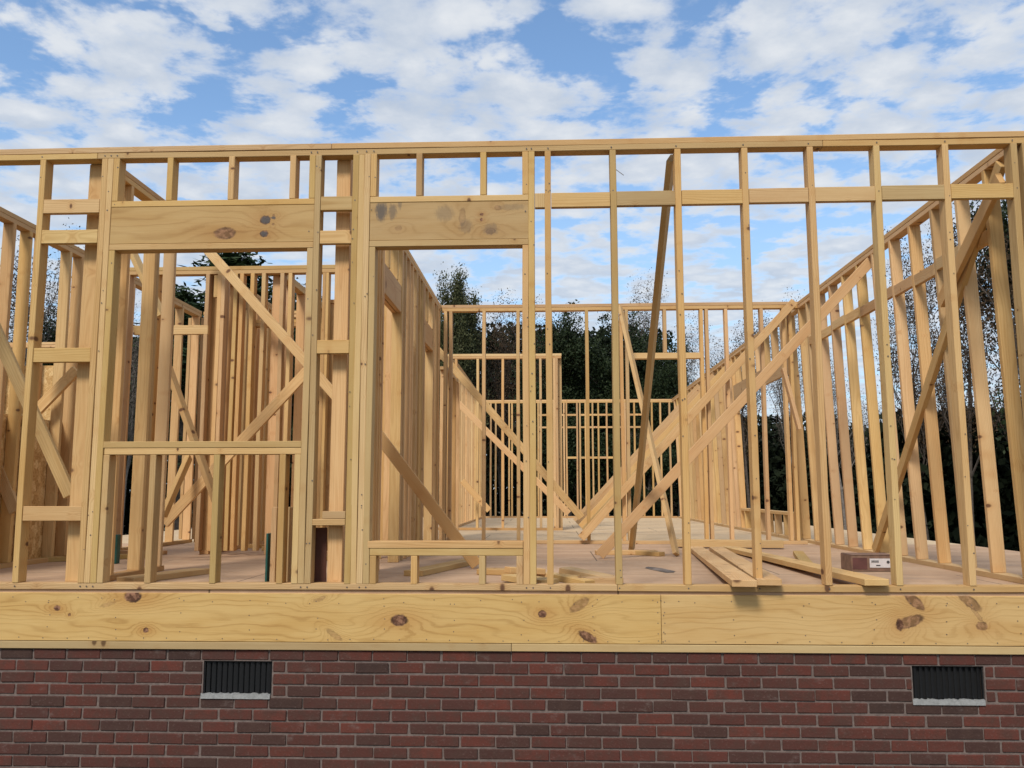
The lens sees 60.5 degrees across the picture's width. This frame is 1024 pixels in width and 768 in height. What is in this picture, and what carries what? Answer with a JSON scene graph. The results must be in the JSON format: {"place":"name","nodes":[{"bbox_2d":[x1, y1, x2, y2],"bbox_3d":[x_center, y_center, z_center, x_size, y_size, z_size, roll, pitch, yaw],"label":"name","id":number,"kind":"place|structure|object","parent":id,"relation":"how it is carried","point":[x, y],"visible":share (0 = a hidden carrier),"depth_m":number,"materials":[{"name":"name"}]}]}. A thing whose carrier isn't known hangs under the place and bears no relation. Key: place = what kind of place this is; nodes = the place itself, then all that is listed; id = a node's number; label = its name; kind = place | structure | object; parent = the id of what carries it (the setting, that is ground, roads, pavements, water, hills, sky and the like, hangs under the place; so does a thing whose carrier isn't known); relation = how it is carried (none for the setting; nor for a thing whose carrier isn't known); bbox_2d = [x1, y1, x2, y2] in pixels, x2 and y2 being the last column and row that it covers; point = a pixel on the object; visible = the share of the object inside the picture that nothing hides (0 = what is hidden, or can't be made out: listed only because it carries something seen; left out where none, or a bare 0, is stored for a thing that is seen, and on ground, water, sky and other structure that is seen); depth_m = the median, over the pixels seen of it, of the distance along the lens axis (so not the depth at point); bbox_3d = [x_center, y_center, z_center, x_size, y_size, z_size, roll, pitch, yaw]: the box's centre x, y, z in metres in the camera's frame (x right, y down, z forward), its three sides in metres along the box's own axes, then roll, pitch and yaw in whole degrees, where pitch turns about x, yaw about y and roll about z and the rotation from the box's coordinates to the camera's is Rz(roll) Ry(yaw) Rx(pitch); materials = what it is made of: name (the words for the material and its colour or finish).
{"place":"outdoors","nodes":[
{"label":"outdoors","id":0,"kind":"place"},
{"bbox_2d":[130,254,160,316],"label":"diagonal brace","id":1,"kind":"object","parent":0,"point":[137,263],"visible":0.22,"depth_m":7.14,"materials":[{"name":"brown wood"}]},
{"bbox_2d":[438,366,459,539],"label":"framed wall","id":2,"kind":"structure","parent":0,"point":[455,452],"depth_m":11.26,"materials":[{"name":"brown wood"}]},
{"bbox_2d":[440,348,583,519],"bbox_3d":[-0.057,0.583,10.897,0.093,2.800,0.042,-41,-7,-3],"label":"diagonal brace","id":3,"kind":"object","parent":2,"relation":"attached to","point":[512,437],"visible":0.64,"depth_m":10.88,"materials":[{"name":"brown wood"}]},
{"bbox_2d":[453,360,481,526],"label":"framed wall","id":4,"kind":"structure","parent":0,"point":[467,473],"depth_m":16.86,"materials":[{"name":"brown wood"}]},
{"bbox_2d":[0,0,1023,488],"label":"sky","id":5,"kind":"structure","parent":0,"point":[74,73],"materials":[{"name":"blue"}]},
{"bbox_2d":[486,399,677,517],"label":"framed wall","id":6,"kind":"structure","parent":0,"point":[565,402],"depth_m":20.66,"materials":[{"name":"brown wood"}]},
{"bbox_2d":[646,567,674,572],"bbox_3d":[1.106,1.385,6.584,0.117,0.013,0.519,2,-7,-14],"label":"felt scrap","id":7,"kind":"object","parent":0,"point":[660,569],"visible":1,"depth_m":6.50,"materials":[{"name":"grey fabric"}]},
{"bbox_3d":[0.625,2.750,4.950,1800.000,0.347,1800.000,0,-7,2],"label":"ground","id":8,"kind":"structure","parent":0,"visible":0},
{"bbox_2d":[9,235,32,333],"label":"autumn tree","id":9,"kind":"object","parent":8,"relation":"on","point":[14,282],"visible":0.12,"depth_m":23.06,"materials":[{"name":"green plant"}]},
{"bbox_2d":[8,281,57,359],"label":"autumn tree","id":10,"kind":"object","parent":8,"relation":"on","point":[28,327],"visible":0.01,"depth_m":29.13,"materials":[{"name":"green plant"}]},
{"bbox_2d":[3,342,75,419],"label":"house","id":11,"kind":"structure","parent":8,"relation":"on","point":[46,379],"depth_m":12.86,"materials":[{"name":"brown wood"}]},
{"bbox_2d":[25,303,57,365],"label":"evergreen tree","id":12,"kind":"object","parent":8,"relation":"on","point":[53,337],"visible":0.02,"depth_m":28.92,"materials":[{"name":"green plant"}]},
{"bbox_2d":[8,217,79,365],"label":"thin tree","id":13,"kind":"object","parent":8,"relation":"on","point":[48,301],"visible":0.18,"depth_m":26.75,"materials":[{"name":"grey plant"}]},
{"bbox_2d":[123,289,140,527],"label":"thin tree","id":14,"kind":"object","parent":8,"relation":"on","point":[130,437],"visible":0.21,"depth_m":32.16,"materials":[{"name":"green plant"}]},
{"bbox_2d":[126,282,204,529],"bbox_3d":[-13.908,1.385,36.221,8.557,11.236,8.417,-2,-7,14],"label":"pine tree","id":15,"kind":"object","parent":8,"relation":"on","point":[182,293],"visible":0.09,"depth_m":35.68,"materials":[{"name":"green plant"}]},
{"bbox_2d":[129,252,273,440],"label":"pine tree","id":16,"kind":"object","parent":8,"relation":"on","point":[237,259],"visible":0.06,"depth_m":40.02,"materials":[{"name":"green plant"}]},
{"bbox_2d":[196,298,296,485],"bbox_3d":[-10.413,1.331,36.724,6.061,11.302,5.196,-6,-9,41],"label":"evergreen tree","id":17,"kind":"object","parent":8,"relation":"on","point":[290,475],"visible":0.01,"depth_m":36.42,"materials":[{"name":"green plant"}]},
{"bbox_2d":[270,277,321,498],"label":"broadleaf tree","id":18,"kind":"object","parent":8,"relation":"on","point":[293,414],"visible":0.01,"depth_m":39.27,"materials":[{"name":"green plant"}]},
{"bbox_2d":[433,261,493,449],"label":"broadleaf tree","id":19,"kind":"object","parent":8,"relation":"on","point":[465,332],"visible":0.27,"depth_m":34.94,"materials":[{"name":"green plant"}]},
{"bbox_2d":[468,288,542,515],"bbox_3d":[-0.704,1.368,37.674,4.154,11.421,3.400,1,-7,-7],"label":"autumn tree","id":20,"kind":"object","parent":8,"relation":"on","point":[506,376],"visible":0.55,"depth_m":37.49,"materials":[{"name":"green plant"}]},
{"bbox_2d":[0,648,1023,767],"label":"brick foundation","id":21,"kind":"object","parent":8,"relation":"on","point":[131,708],"visible":0.99,"depth_m":5.10,"materials":[{"name":"red brick"}]},
{"bbox_2d":[0,518,1023,654],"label":"floor platform","id":22,"kind":"structure","parent":21,"relation":"on","point":[988,623],"depth_m":5.18,"materials":[{"name":"brown wood"}]},
{"bbox_2d":[38,554,127,561],"bbox_3d":[-3.728,1.500,7.560,1.140,0.038,0.090,5,-9,-35],"label":"loose board","id":23,"kind":"object","parent":22,"relation":"on","point":[63,558],"depth_m":7.44,"materials":[{"name":"brown wood"}]},
{"bbox_2d":[0,206,201,568],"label":"framed wall","id":24,"kind":"structure","parent":22,"relation":"on","point":[48,538],"depth_m":7.50,"materials":[{"name":"brown wood"}]},
{"bbox_2d":[0,466,16,513],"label":"diagonal brace","id":25,"kind":"object","parent":24,"relation":"attached to","point":[8,494],"visible":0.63,"depth_m":6.87,"materials":[{"name":"brown wood"}]},
{"bbox_2d":[0,324,70,497],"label":"diagonal brace","id":26,"kind":"object","parent":24,"relation":"attached to","point":[53,458],"visible":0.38,"depth_m":6.31,"materials":[{"name":"brown wood"}]},
{"bbox_2d":[37,366,76,413],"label":"diagonal brace","id":27,"kind":"object","parent":24,"relation":"attached to","point":[59,387],"visible":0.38,"depth_m":7.48,"materials":[{"name":"brown wood"}]},
{"bbox_2d":[114,534,120,563],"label":"wrapped board","id":28,"kind":"object","parent":22,"relation":"on","point":[117,548],"visible":0.82,"depth_m":7.21,"materials":[{"name":"green plastic"}]},
{"bbox_2d":[65,164,176,581],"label":"framed wall","id":29,"kind":"structure","parent":22,"relation":"on","point":[137,188],"depth_m":6.21,"materials":[{"name":"brown wood"}]},
{"bbox_2d":[116,568,208,581],"bbox_3d":[-2.354,1.300,5.963,0.140,0.038,0.734,-3,-8,20],"label":"loose board","id":30,"kind":"object","parent":22,"relation":"on","point":[173,574],"visible":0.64,"depth_m":5.94,"materials":[{"name":"brown wood"}]},
{"bbox_2d":[164,455,191,517],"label":"diagonal brace","id":31,"kind":"object","parent":22,"relation":"on","point":[178,481],"visible":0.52,"depth_m":7.38,"materials":[{"name":"brown wood"}]},
{"bbox_2d":[171,366,212,501],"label":"diagonal brace","id":32,"kind":"object","parent":22,"relation":"on","point":[190,430],"visible":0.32,"depth_m":7.28,"materials":[{"name":"brown wood"}]},
{"bbox_2d":[164,367,303,526],"bbox_3d":[-2.404,0.542,7.673,0.089,1.816,0.038,42,-4,7],"label":"diagonal brace","id":33,"kind":"object","parent":22,"relation":"on","point":[248,433],"visible":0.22,"depth_m":7.67,"materials":[{"name":"brown wood"}]},
{"bbox_2d":[199,276,271,553],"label":"framed wall","id":34,"kind":"structure","parent":22,"relation":"on","point":[226,404],"depth_m":9.19,"materials":[{"name":"brown wood"}]},
{"bbox_2d":[178,311,295,541],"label":"framed wall","id":35,"kind":"structure","parent":22,"relation":"on","point":[198,422],"depth_m":10.57,"materials":[{"name":"brown wood"}]},
{"bbox_2d":[116,265,391,554],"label":"framed wall","id":36,"kind":"structure","parent":22,"relation":"on","point":[221,281],"depth_m":8.41,"materials":[{"name":"brown wood"}]},
{"bbox_2d":[204,253,331,398],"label":"diagonal brace","id":37,"kind":"object","parent":36,"relation":"attached to","point":[257,306],"visible":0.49,"depth_m":8.22,"materials":[{"name":"brown wood"}]},
{"bbox_2d":[265,533,270,581],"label":"wrapped board","id":38,"kind":"object","parent":22,"relation":"on","point":[267,559],"visible":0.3,"depth_m":5.45,"materials":[{"name":"green plastic"}]},
{"bbox_2d":[248,319,295,547],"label":"framed wall","id":39,"kind":"structure","parent":22,"relation":"on","point":[257,326],"depth_m":9.50,"materials":[{"name":"brown wood"}]},
{"bbox_2d":[269,507,277,581],"bbox_3d":[-1.478,1.014,5.482,0.034,0.487,0.090,0,-7,2],"label":"board offcut","id":40,"kind":"object","parent":22,"relation":"on","point":[274,525],"visible":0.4,"depth_m":5.44,"materials":[{"name":"brown wood"}]},
{"bbox_2d":[286,507,292,581],"bbox_3d":[-1.389,1.011,5.459,0.027,0.487,0.090,0,-7,2],"label":"board offcut","id":41,"kind":"object","parent":22,"relation":"on","point":[289,543],"visible":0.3,"depth_m":5.44,"materials":[{"name":"brown wood"}]},
{"bbox_2d":[264,275,321,553],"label":"framed wall","id":42,"kind":"structure","parent":22,"relation":"on","point":[300,290],"depth_m":8.62,"materials":[{"name":"brown wood"}]},
{"bbox_2d":[314,528,326,581],"bbox_3d":[-1.182,1.062,5.368,0.097,0.362,0.010,0,-7,2],"label":"hardboard panel","id":43,"kind":"object","parent":22,"relation":"on","point":[320,555],"visible":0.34,"depth_m":5.36,"materials":[{"name":"brown wood"}]},
{"bbox_2d":[325,300,333,550],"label":"framed wall","id":44,"kind":"structure","parent":22,"relation":"on","point":[329,415],"depth_m":8.42,"materials":[{"name":"brown wood"}]},
{"bbox_2d":[327,160,440,581],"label":"framed wall","id":45,"kind":"structure","parent":22,"relation":"on","point":[407,297],"depth_m":7.48,"materials":[{"name":"brown wood"}]},
{"bbox_2d":[382,431,478,568],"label":"diagonal brace","id":46,"kind":"object","parent":22,"relation":"on","point":[421,492],"visible":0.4,"depth_m":6.79,"materials":[{"name":"brown wood"}]},
{"bbox_2d":[404,558,469,575],"bbox_3d":[-0.485,1.394,6.729,0.140,0.038,1.346,-2,-7,17],"label":"loose board","id":47,"kind":"object","parent":22,"relation":"on","point":[440,567],"visible":0.56,"depth_m":6.44,"materials":[{"name":"brown wood"}]},
{"bbox_2d":[460,479,490,511],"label":"diagonal brace","id":48,"kind":"object","parent":22,"relation":"on","point":[476,496],"visible":1,"depth_m":13.39,"materials":[{"name":"brown wood"}]},
{"bbox_2d":[477,568,514,574],"bbox_3d":[-0.091,1.330,6.226,0.291,0.038,0.140,-2,-7,18],"label":"board offcut","id":49,"kind":"object","parent":22,"relation":"on","point":[494,571],"visible":0.34,"depth_m":6.17,"materials":[{"name":"brown wood"}]},
{"bbox_2d":[438,353,562,529],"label":"framed wall","id":50,"kind":"structure","parent":22,"relation":"on","point":[555,357],"depth_m":13.80,"materials":[{"name":"brown wood"}]},
{"bbox_2d":[0,131,1023,591],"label":"framed wall","id":51,"kind":"structure","parent":22,"relation":"on","point":[294,221],"depth_m":5.39,"materials":[{"name":"brown wood"}]},
{"bbox_2d":[937,173,1005,306],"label":"diagonal brace","id":52,"kind":"object","parent":51,"relation":"attached to","point":[979,221],"visible":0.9,"depth_m":5.84,"materials":[{"name":"brown wood"}]},
{"bbox_2d":[460,401,570,514],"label":"diagonal brace","id":53,"kind":"object","parent":22,"relation":"on","point":[473,418],"visible":0.62,"depth_m":12.65,"materials":[{"name":"brown wood"}]},
{"bbox_2d":[501,574,558,582],"bbox_3d":[0.110,1.235,5.538,0.140,0.038,0.436,5,-9,-34],"label":"board offcut","id":54,"kind":"object","parent":22,"relation":"on","point":[511,577],"visible":0.48,"depth_m":5.55,"materials":[{"name":"brown wood"}]},
{"bbox_2d":[537,572,579,576],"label":"board offcut","id":55,"kind":"object","parent":22,"relation":"on","point":[545,575],"visible":0.18,"depth_m":5.87,"materials":[{"name":"brown wood"}]},
{"bbox_2d":[504,566,545,574],"bbox_3d":[0.088,1.244,5.851,0.265,0.038,0.090,8,-10,-26],"label":"board offcut","id":56,"kind":"object","parent":55,"relation":"on","point":[541,571],"visible":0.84,"depth_m":5.81,"materials":[{"name":"brown wood"}]},
{"bbox_2d":[558,359,562,527],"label":"framed wall","id":57,"kind":"structure","parent":22,"relation":"on","point":[560,434],"depth_m":13.87,"materials":[{"name":"brown wood"}]},
{"bbox_2d":[554,574,594,582],"bbox_3d":[0.379,1.208,5.404,0.090,0.038,0.277,6,-5,-41],"label":"board offcut","id":58,"kind":"object","parent":22,"relation":"on","point":[565,578],"visible":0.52,"depth_m":5.38,"materials":[{"name":"brown wood"}]},
{"bbox_2d":[583,576,614,582],"bbox_3d":[0.558,1.252,5.603,0.282,0.038,0.120,2,-7,-14],"label":"board offcut","id":59,"kind":"object","parent":22,"relation":"on","point":[604,579],"visible":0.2,"depth_m":5.56,"materials":[{"name":"brown wood"}]},
{"bbox_2d":[559,566,613,576],"bbox_3d":[0.491,1.257,5.797,0.346,0.038,0.140,3,-4,38],"label":"board offcut","id":60,"kind":"object","parent":59,"relation":"on","point":[575,571],"visible":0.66,"depth_m":5.79,"materials":[{"name":"brown wood"}]},
{"bbox_2d":[441,302,807,543],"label":"framed wall","id":61,"kind":"structure","parent":22,"relation":"on","point":[702,308],"depth_m":10.11,"materials":[{"name":"brown wood"}]},
{"bbox_2d":[595,550,656,554],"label":"loose board","id":62,"kind":"object","parent":22,"relation":"on","point":[625,552],"visible":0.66,"depth_m":8.16,"materials":[{"name":"brown wood"}]},
{"bbox_2d":[573,384,699,521],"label":"diagonal brace","id":63,"kind":"object","parent":22,"relation":"on","point":[635,453],"visible":0.52,"depth_m":16.74,"materials":[{"name":"brown wood"}]},
{"bbox_2d":[576,374,714,524],"bbox_3d":[2.330,1.127,15.266,0.092,3.523,0.042,43,-4,7],"label":"diagonal brace","id":64,"kind":"object","parent":22,"relation":"on","point":[635,458],"visible":0.45,"depth_m":15.25,"materials":[{"name":"brown wood"}]},
{"bbox_2d":[582,382,715,528],"bbox_3d":[2.208,0.769,12.391,0.092,3.523,0.042,43,-4,7],"label":"diagonal brace","id":65,"kind":"object","parent":22,"relation":"on","point":[596,513],"visible":0.21,"depth_m":12.31,"materials":[{"name":"brown wood"}]},
{"bbox_2d":[619,305,679,556],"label":"diagonal brace","id":66,"kind":"object","parent":22,"relation":"on","point":[666,509],"visible":0.87,"depth_m":8.79,"materials":[{"name":"brown wood"}]},
{"bbox_2d":[635,551,664,555],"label":"loose board","id":67,"kind":"object","parent":22,"relation":"on","point":[651,553],"visible":1,"depth_m":8.05,"materials":[{"name":"brown wood"}]},
{"bbox_2d":[628,154,672,549],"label":"diagonal brace","id":68,"kind":"object","parent":22,"relation":"on","point":[662,241],"visible":0.79,"depth_m":6.56,"materials":[{"name":"brown wood"}]},
{"bbox_2d":[579,361,732,527],"bbox_3d":[2.267,0.942,13.779,0.092,3.523,0.042,43,-4,7],"label":"diagonal brace","id":69,"kind":"object","parent":22,"relation":"on","point":[659,439],"visible":0.4,"depth_m":13.77,"materials":[{"name":"brown wood"}]},
{"bbox_2d":[578,299,796,540],"bbox_3d":[2.011,0.392,9.985,0.092,3.657,0.042,42,-4,7],"label":"diagonal brace","id":70,"kind":"object","parent":22,"relation":"on","point":[693,412],"visible":0.86,"depth_m":9.97,"materials":[{"name":"brown wood"}]},
{"bbox_2d":[691,546,756,586],"bbox_3d":[1.581,1.393,6.904,0.140,0.038,3.896,-1,-8,8],"label":"loose board","id":71,"kind":"object","parent":22,"relation":"on","point":[730,574],"visible":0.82,"depth_m":5.88,"materials":[{"name":"brown wood"}]},
{"bbox_2d":[676,539,783,547],"bbox_3d":[2.245,1.662,9.152,1.118,0.075,0.140,-2,-7,13],"label":"loose board","id":72,"kind":"object","parent":22,"relation":"on","point":[737,543],"visible":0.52,"depth_m":9.08,"materials":[{"name":"brown wood"}]},
{"bbox_2d":[596,257,871,558],"bbox_3d":[2.040,0.167,7.854,0.092,3.704,0.042,43,-4,7],"label":"diagonal brace","id":73,"kind":"object","parent":22,"relation":"on","point":[708,436],"visible":0.79,"depth_m":7.83,"materials":[{"name":"brown wood"}]},
{"bbox_2d":[709,547,781,585],"bbox_3d":[1.760,1.393,6.906,0.141,0.038,3.781,-1,-8,8],"label":"loose board","id":74,"kind":"object","parent":22,"relation":"on","point":[740,563],"visible":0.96,"depth_m":6.14,"materials":[{"name":"brown wood"}]},
{"bbox_2d":[793,551,812,571],"bbox_3d":[2.416,1.459,7.279,0.090,0.038,1.795,-2,-7,15],"label":"loose board","id":75,"kind":"object","parent":22,"relation":"on","point":[801,555],"visible":0.6,"depth_m":7.44,"materials":[{"name":"brown wood"}]},
{"bbox_2d":[721,546,888,585],"bbox_3d":[2.139,1.397,6.945,0.140,0.038,3.851,0,-8,1],"label":"loose board","id":76,"kind":"object","parent":22,"relation":"on","point":[856,577],"visible":0.9,"depth_m":6.00,"materials":[{"name":"brown wood"}]},
{"bbox_2d":[672,149,1023,583],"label":"framed wall","id":77,"kind":"structure","parent":22,"relation":"on","point":[992,236],"depth_m":7.43,"materials":[{"name":"brown wood"}]},
{"bbox_2d":[780,368,801,429],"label":"diagonal brace","id":78,"kind":"object","parent":77,"relation":"attached to","point":[798,426],"visible":1,"depth_m":9.48,"materials":[{"name":"brown wood"}]},
{"bbox_2d":[841,553,890,571],"bbox_3d":[2.654,1.324,6.532,0.330,0.120,0.251,0,-7,2],"label":"carton","id":79,"kind":"object","parent":22,"relation":"on","point":[865,561],"visible":0.92,"depth_m":6.42,"materials":[{"name":"brown cardboard"}]},
{"bbox_2d":[872,161,1004,552],"bbox_3d":[3.212,0.051,6.791,0.042,0.092,3.756,-1,-51,2],"label":"diagonal brace","id":80,"kind":"object","parent":22,"relation":"on","point":[931,376],"visible":0.67,"depth_m":6.76,"materials":[{"name":"brown wood"}]},
{"bbox_2d":[511,294,583,412],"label":"autumn tree","id":81,"kind":"object","parent":8,"relation":"on","point":[542,341],"visible":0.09,"depth_m":38.70,"materials":[{"name":"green plant"}]},
{"bbox_2d":[504,299,611,515],"bbox_3d":[2.144,1.818,32.866,4.567,9.276,5.447,-3,-8,25],"label":"evergreen tree","id":82,"kind":"object","parent":8,"relation":"on","point":[569,387],"visible":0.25,"depth_m":31.95,"materials":[{"name":"green plant"}]},
{"bbox_2d":[123,321,1019,551],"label":"woodland","id":83,"kind":"object","parent":8,"relation":"on","point":[777,480],"depth_m":33.92,"materials":[{"name":"green plant"}]},
{"bbox_2d":[536,299,676,508],"bbox_3d":[3.451,1.731,32.187,5.915,9.268,5.185,0,-7,0],"label":"evergreen tree","id":84,"kind":"object","parent":8,"relation":"on","point":[599,369],"visible":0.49,"depth_m":31.07,"materials":[{"name":"green plant"}]},
{"bbox_2d":[610,267,668,440],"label":"thin tree","id":85,"kind":"object","parent":8,"relation":"on","point":[644,322],"visible":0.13,"depth_m":36.24,"materials":[{"name":"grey plant"}]},
{"bbox_2d":[612,333,693,515],"bbox_3d":[4.956,2.064,30.510,3.331,8.151,3.886,0,-7,-1],"label":"evergreen tree","id":86,"kind":"object","parent":8,"relation":"on","point":[665,381],"visible":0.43,"depth_m":29.96,"materials":[{"name":"green plant"}]},
{"bbox_2d":[671,310,716,515],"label":"thin tree","id":87,"kind":"object","parent":8,"relation":"on","point":[692,366],"visible":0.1,"depth_m":35.00,"materials":[{"name":"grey plant"}]},
{"bbox_2d":[692,325,734,374],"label":"thin tree","id":88,"kind":"object","parent":8,"relation":"on","point":[713,352],"visible":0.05,"depth_m":36.14,"materials":[{"name":"grey plant"}]},
{"bbox_2d":[729,311,771,507],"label":"autumn tree","id":89,"kind":"object","parent":8,"relation":"on","point":[744,445],"visible":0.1,"depth_m":33.83,"materials":[{"name":"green plant"}]},
{"bbox_2d":[755,287,805,463],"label":"thin tree","id":90,"kind":"object","parent":8,"relation":"on","point":[781,402],"visible":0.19,"depth_m":34.93,"materials":[{"name":"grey plant"}]},
{"bbox_2d":[799,348,867,529],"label":"thin tree","id":91,"kind":"object","parent":8,"relation":"on","point":[841,487],"visible":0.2,"depth_m":32.64,"materials":[{"name":"grey plant"}]},
{"bbox_2d":[845,377,899,456],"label":"thin tree","id":92,"kind":"object","parent":8,"relation":"on","point":[864,425],"visible":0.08,"depth_m":29.21,"materials":[{"name":"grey plant"}]},
{"bbox_2d":[870,227,947,539],"bbox_3d":[9.966,0.505,22.050,2.779,9.166,2.274,4,-8,-27],"label":"autumn tree","id":93,"kind":"object","parent":8,"relation":"on","point":[916,393],"visible":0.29,"depth_m":21.92,"materials":[{"name":"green plant"}]},
{"bbox_2d":[888,213,1019,535],"bbox_3d":[10.143,0.059,19.809,3.279,9.512,2.613,-3,-8,21],"label":"autumn tree","id":94,"kind":"object","parent":8,"relation":"on","point":[967,375],"visible":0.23,"depth_m":19.73,"materials":[{"name":"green plant"}]},
{"bbox_2d":[934,200,1023,453],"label":"autumn tree","id":95,"kind":"object","parent":8,"relation":"on","point":[1004,211],"visible":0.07,"depth_m":19.77,"materials":[{"name":"green plant"}]},
{"bbox_2d":[953,200,1022,441],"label":"autumn tree","id":96,"kind":"object","parent":8,"relation":"on","point":[993,329],"visible":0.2,"depth_m":19.13,"materials":[{"name":"brown plant"}]}
]}

